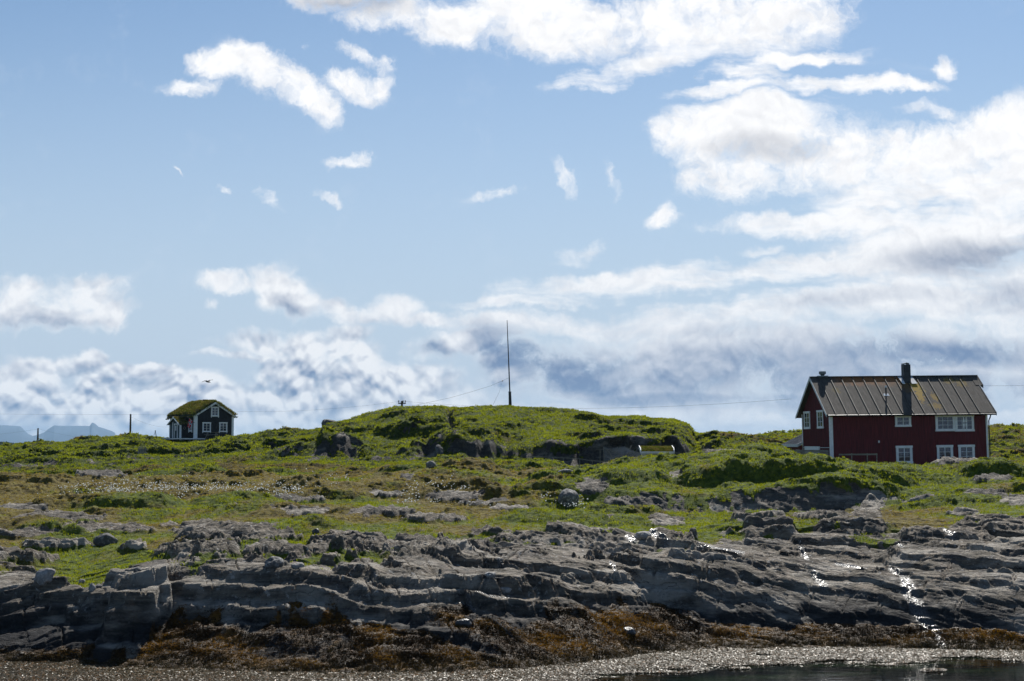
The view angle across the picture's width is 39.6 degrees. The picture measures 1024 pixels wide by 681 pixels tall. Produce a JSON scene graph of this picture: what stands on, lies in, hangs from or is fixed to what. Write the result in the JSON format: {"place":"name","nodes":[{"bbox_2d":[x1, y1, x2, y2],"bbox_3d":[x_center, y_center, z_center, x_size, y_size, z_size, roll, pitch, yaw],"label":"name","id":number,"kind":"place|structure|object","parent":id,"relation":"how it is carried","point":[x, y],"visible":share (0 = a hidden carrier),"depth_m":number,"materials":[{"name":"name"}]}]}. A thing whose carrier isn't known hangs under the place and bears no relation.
{"place":"outdoors","nodes":[
{"label":"outdoors","id":0,"kind":"place"},
{"bbox_2d":[0,425,35,442],"bbox_3d":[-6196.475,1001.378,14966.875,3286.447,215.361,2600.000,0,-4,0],"label":"mountain","id":1,"kind":"structure","parent":0,"point":[18,436],"depth_m":14116.45,"materials":[{"name":"blue stone"}]},
{"bbox_2d":[33,423,114,441],"bbox_3d":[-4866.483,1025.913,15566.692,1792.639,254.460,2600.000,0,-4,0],"label":"mountain","id":2,"kind":"structure","parent":0,"point":[63,433],"depth_m":14831.36,"materials":[{"name":"blue stone"}]},
{"bbox_2d":[159,416,204,441],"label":"porch","id":3,"kind":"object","parent":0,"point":[184,430],"depth_m":187.51,"materials":[{"name":"white paint"}]},
{"bbox_2d":[0,405,1023,675],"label":"shore ground","id":4,"kind":"structure","parent":0,"point":[780,573],"depth_m":48.76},
{"bbox_2d":[34,568,55,585],"bbox_3d":[-14.155,7.144,43.011,0.668,0.549,0.503,-3,-5,38],"label":"boulder","id":5,"kind":"object","parent":4,"relation":"on","point":[44,577],"visible":1,"depth_m":42.81,"materials":[{"name":"grey stone"}]},
{"bbox_2d":[88,583,95,590],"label":"boulder","id":6,"kind":"object","parent":4,"relation":"on","point":[92,586],"visible":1,"depth_m":41.57,"materials":[{"name":"grey stone"}]},
{"bbox_2d":[93,533,117,545],"bbox_3d":[-16.317,8.075,57.143,0.812,0.688,0.779,-1,-4,15],"label":"boulder","id":7,"kind":"object","parent":4,"relation":"on","point":[104,539],"visible":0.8,"depth_m":56.88,"materials":[{"name":"grey stone"}]},
{"bbox_2d":[133,567,141,571],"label":"boulder","id":8,"kind":"object","parent":4,"relation":"on","point":[135,569],"visible":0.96,"depth_m":41.58,"materials":[{"name":"grey stone"}]},
{"bbox_2d":[137,447,147,453],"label":"pallet","id":9,"kind":"object","parent":4,"relation":"on","point":[142,451],"visible":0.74,"depth_m":128.69,"materials":[{"name":"grey wood"}]},
{"bbox_2d":[159,399,237,441],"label":"cabin","id":10,"kind":"object","parent":4,"relation":"on","point":[207,415],"visible":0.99,"depth_m":188.35,"materials":[{"name":"black wood"}]},
{"bbox_2d":[187,418,194,427],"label":"flag","id":11,"kind":"object","parent":10,"relation":"attached to","point":[189,423],"visible":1,"depth_m":185.22,"materials":[{"name":"red fabric"}]},
{"bbox_2d":[202,422,210,432],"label":"window","id":12,"kind":"structure","parent":10,"relation":"in","point":[206,426],"depth_m":187.79,"materials":[{"name":"white paint"}]},
{"bbox_2d":[211,407,218,417],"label":"window","id":13,"kind":"structure","parent":10,"relation":"in","point":[214,410],"depth_m":188.75,"materials":[{"name":"white paint"}]},
{"bbox_2d":[219,422,227,432],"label":"window","id":14,"kind":"structure","parent":10,"relation":"in","point":[222,425],"depth_m":189.45,"materials":[{"name":"white paint"}]},
{"bbox_2d":[204,432,218,439],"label":"picnic table","id":15,"kind":"object","parent":4,"relation":"on","point":[210,434],"visible":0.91,"depth_m":186.06,"materials":[{"name":"grey wood"}]},
{"bbox_2d":[264,556,283,568],"bbox_3d":[-6.990,6.548,41.758,0.524,0.436,0.728,-3,-5,31],"label":"boulder","id":16,"kind":"object","parent":4,"relation":"on","point":[273,562],"visible":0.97,"depth_m":41.55,"materials":[{"name":"grey stone"}]},
{"bbox_2d":[291,562,304,568],"bbox_3d":[-6.287,6.630,41.709,0.389,0.248,0.400,3,-5,-33],"label":"boulder","id":17,"kind":"object","parent":4,"relation":"on","point":[297,565],"visible":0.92,"depth_m":41.59,"materials":[{"name":"grey stone"}]},
{"bbox_2d":[37,469,587,519],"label":"cotton grass","id":18,"kind":"structure","parent":4,"relation":"on","point":[117,489],"depth_m":75.10,"materials":[{"name":"white plant"}]},
{"bbox_2d":[312,528,319,533],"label":"boulder","id":19,"kind":"object","parent":4,"relation":"on","point":[316,531],"visible":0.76,"depth_m":57.14,"materials":[{"name":"grey stone"}]},
{"bbox_2d":[321,419,335,425],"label":"rock knob","id":20,"kind":"object","parent":4,"relation":"on","point":[324,422],"visible":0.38,"depth_m":142.52,"materials":[{"name":"grey stone"}]},
{"bbox_2d":[426,461,435,468],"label":"boulder","id":21,"kind":"object","parent":4,"relation":"on","point":[430,464],"visible":0.89,"depth_m":97.41,"materials":[{"name":"grey stone"}]},
{"bbox_2d":[434,445,443,456],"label":"boulder","id":22,"kind":"object","parent":4,"relation":"on","point":[438,449],"visible":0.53,"depth_m":120.45,"materials":[{"name":"grey stone"}]},
{"bbox_2d":[455,618,471,627],"bbox_3d":[-1.355,7.875,39.625,0.483,0.271,0.376,0,-4,-6],"label":"boulder","id":23,"kind":"object","parent":4,"relation":"on","point":[465,622],"visible":1,"depth_m":39.48,"materials":[{"name":"grey stone"}]},
{"bbox_2d":[418,323,511,404],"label":"mast","id":24,"kind":"object","parent":4,"relation":"on","point":[510,399],"visible":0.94,"depth_m":148.15,"materials":[{"name":"metal"}]},
{"bbox_2d":[485,572,495,577],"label":"boulder","id":25,"kind":"object","parent":4,"relation":"on","point":[490,574],"visible":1,"depth_m":41.50,"materials":[{"name":"grey stone"}]},
{"bbox_2d":[499,587,511,592],"bbox_3d":[-0.166,7.337,41.644,0.595,0.245,0.284,-1,-4,9],"label":"boulder","id":26,"kind":"object","parent":4,"relation":"on","point":[506,589],"visible":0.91,"depth_m":41.52,"materials":[{"name":"grey stone"}]},
{"bbox_2d":[0,404,1023,587],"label":"grass","id":27,"kind":"structure","parent":4,"relation":"on","point":[535,427],"depth_m":87.31,"materials":[{"name":"green plant"}]},
{"bbox_2d":[0,591,1023,674],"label":"seaweed","id":28,"kind":"object","parent":4,"relation":"on","point":[588,655],"visible":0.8,"depth_m":39.62,"materials":[{"name":"brown plant"}]},
{"bbox_2d":[558,469,572,473],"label":"boulder","id":29,"kind":"object","parent":4,"relation":"on","point":[562,471],"visible":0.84,"depth_m":90.94,"materials":[{"name":"grey stone"}]},
{"bbox_2d":[558,488,578,507],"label":"boulder","id":30,"kind":"object","parent":4,"relation":"on","point":[566,496],"visible":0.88,"depth_m":68.53,"materials":[{"name":"grey stone"}]},
{"bbox_2d":[528,456,609,467],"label":"handrail","id":31,"kind":"object","parent":4,"relation":"on","point":[571,458],"visible":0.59,"depth_m":116.58,"materials":[{"name":"grey wood"}]},
{"bbox_2d":[597,445,638,460],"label":"net enclosure","id":32,"kind":"object","parent":4,"relation":"on","point":[605,455],"visible":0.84,"depth_m":114.69,"materials":[{"name":"grey wood"}]},
{"bbox_2d":[623,626,635,635],"bbox_3d":[3.414,8.520,41.582,0.485,0.303,0.432,-2,-5,23],"label":"boulder","id":33,"kind":"object","parent":4,"relation":"on","point":[629,630],"visible":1,"depth_m":41.43,"materials":[{"name":"grey stone"}]},
{"bbox_2d":[635,531,650,539],"bbox_3d":[4.808,7.168,52.145,0.806,0.346,0.455,4,-6,-44],"label":"boulder","id":34,"kind":"object","parent":4,"relation":"on","point":[641,535],"visible":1,"depth_m":51.92,"materials":[{"name":"grey stone"}]},
{"bbox_2d":[639,445,674,455],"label":"shelter","id":35,"kind":"object","parent":4,"relation":"on","point":[646,450],"visible":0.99,"depth_m":111.50,"materials":[{"name":"green plant"}]},
{"bbox_2d":[792,450,828,455],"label":"plank fence","id":36,"kind":"object","parent":4,"relation":"on","point":[805,452],"visible":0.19,"depth_m":110.67,"materials":[{"name":"grey wood"}]},
{"bbox_2d":[839,453,876,461],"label":"wooden rail","id":37,"kind":"object","parent":4,"relation":"on","point":[851,454],"visible":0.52,"depth_m":109.22,"materials":[{"name":"grey wood"}]},
{"bbox_2d":[782,362,996,464],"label":"house","id":38,"kind":"structure","parent":4,"relation":"on","point":[906,416],"depth_m":113.94,"materials":[{"name":"red wood"}]},
{"bbox_2d":[803,411,810,428],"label":"window","id":39,"kind":"structure","parent":38,"relation":"in","point":[806,414],"depth_m":118.38,"materials":[{"name":"white paint"}]},
{"bbox_2d":[816,410,823,428],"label":"window","id":40,"kind":"structure","parent":38,"relation":"in","point":[819,412],"depth_m":115.07,"materials":[{"name":"white paint"}]},
{"bbox_2d":[895,416,911,426],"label":"window","id":41,"kind":"structure","parent":38,"relation":"in","point":[900,421],"depth_m":113.43,"materials":[{"name":"white paint"}]},
{"bbox_2d":[895,446,912,462],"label":"window","id":42,"kind":"structure","parent":38,"relation":"in","point":[903,453],"depth_m":113.26,"materials":[{"name":"white paint"}]},
{"bbox_2d":[936,445,952,458],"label":"window","id":43,"kind":"structure","parent":38,"relation":"in","point":[942,450],"depth_m":113.62,"materials":[{"name":"white paint"}]},
{"bbox_2d":[935,415,954,430],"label":"window","id":44,"kind":"structure","parent":38,"relation":"in","point":[942,422],"depth_m":113.82,"materials":[{"name":"white paint"}]},
{"bbox_2d":[955,415,974,430],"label":"window","id":45,"kind":"structure","parent":38,"relation":"in","point":[962,422],"depth_m":113.98,"materials":[{"name":"white paint"}]},
{"bbox_2d":[958,445,974,457],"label":"window","id":46,"kind":"structure","parent":38,"relation":"in","point":[964,451],"depth_m":113.84,"materials":[{"name":"white paint"}]},
{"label":"utility pole","id":47,"kind":"object","parent":4,"relation":"on","visible":0},
{"bbox_2d":[44,414,124,414],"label":"overhead wire","id":48,"kind":"object","parent":47,"relation":"attached to","point":[64,414],"visible":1,"depth_m":183.79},
{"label":"utility pole","id":49,"kind":"object","parent":4,"relation":"on","visible":0},
{"bbox_2d":[407,399,783,408],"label":"overhead wire","id":50,"kind":"object","parent":49,"relation":"attached to","point":[633,407],"visible":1,"depth_m":130.68,"materials":[{"name":"black metal"}]},
{"bbox_2d":[0,649,1023,680],"bbox_3d":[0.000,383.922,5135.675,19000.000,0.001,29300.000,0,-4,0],"label":"sea","id":51,"kind":"structure","parent":0,"point":[971,668],"depth_m":37.64,"materials":[{"name":"liquid"}]},
{"bbox_2d":[0,646,1023,680],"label":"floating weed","id":52,"kind":"object","parent":51,"relation":"on","point":[823,653],"visible":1,"depth_m":38.08,"materials":[{"name":"grey gravel"}]},
{"bbox_2d":[0,0,1023,437],"label":"sky","id":53,"kind":"structure","parent":0,"point":[290,207],"materials":[{"name":"blue"}]},
{"bbox_2d":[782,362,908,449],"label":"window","id":54,"kind":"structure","parent":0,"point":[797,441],"depth_m":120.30,"materials":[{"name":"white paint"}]}
]}

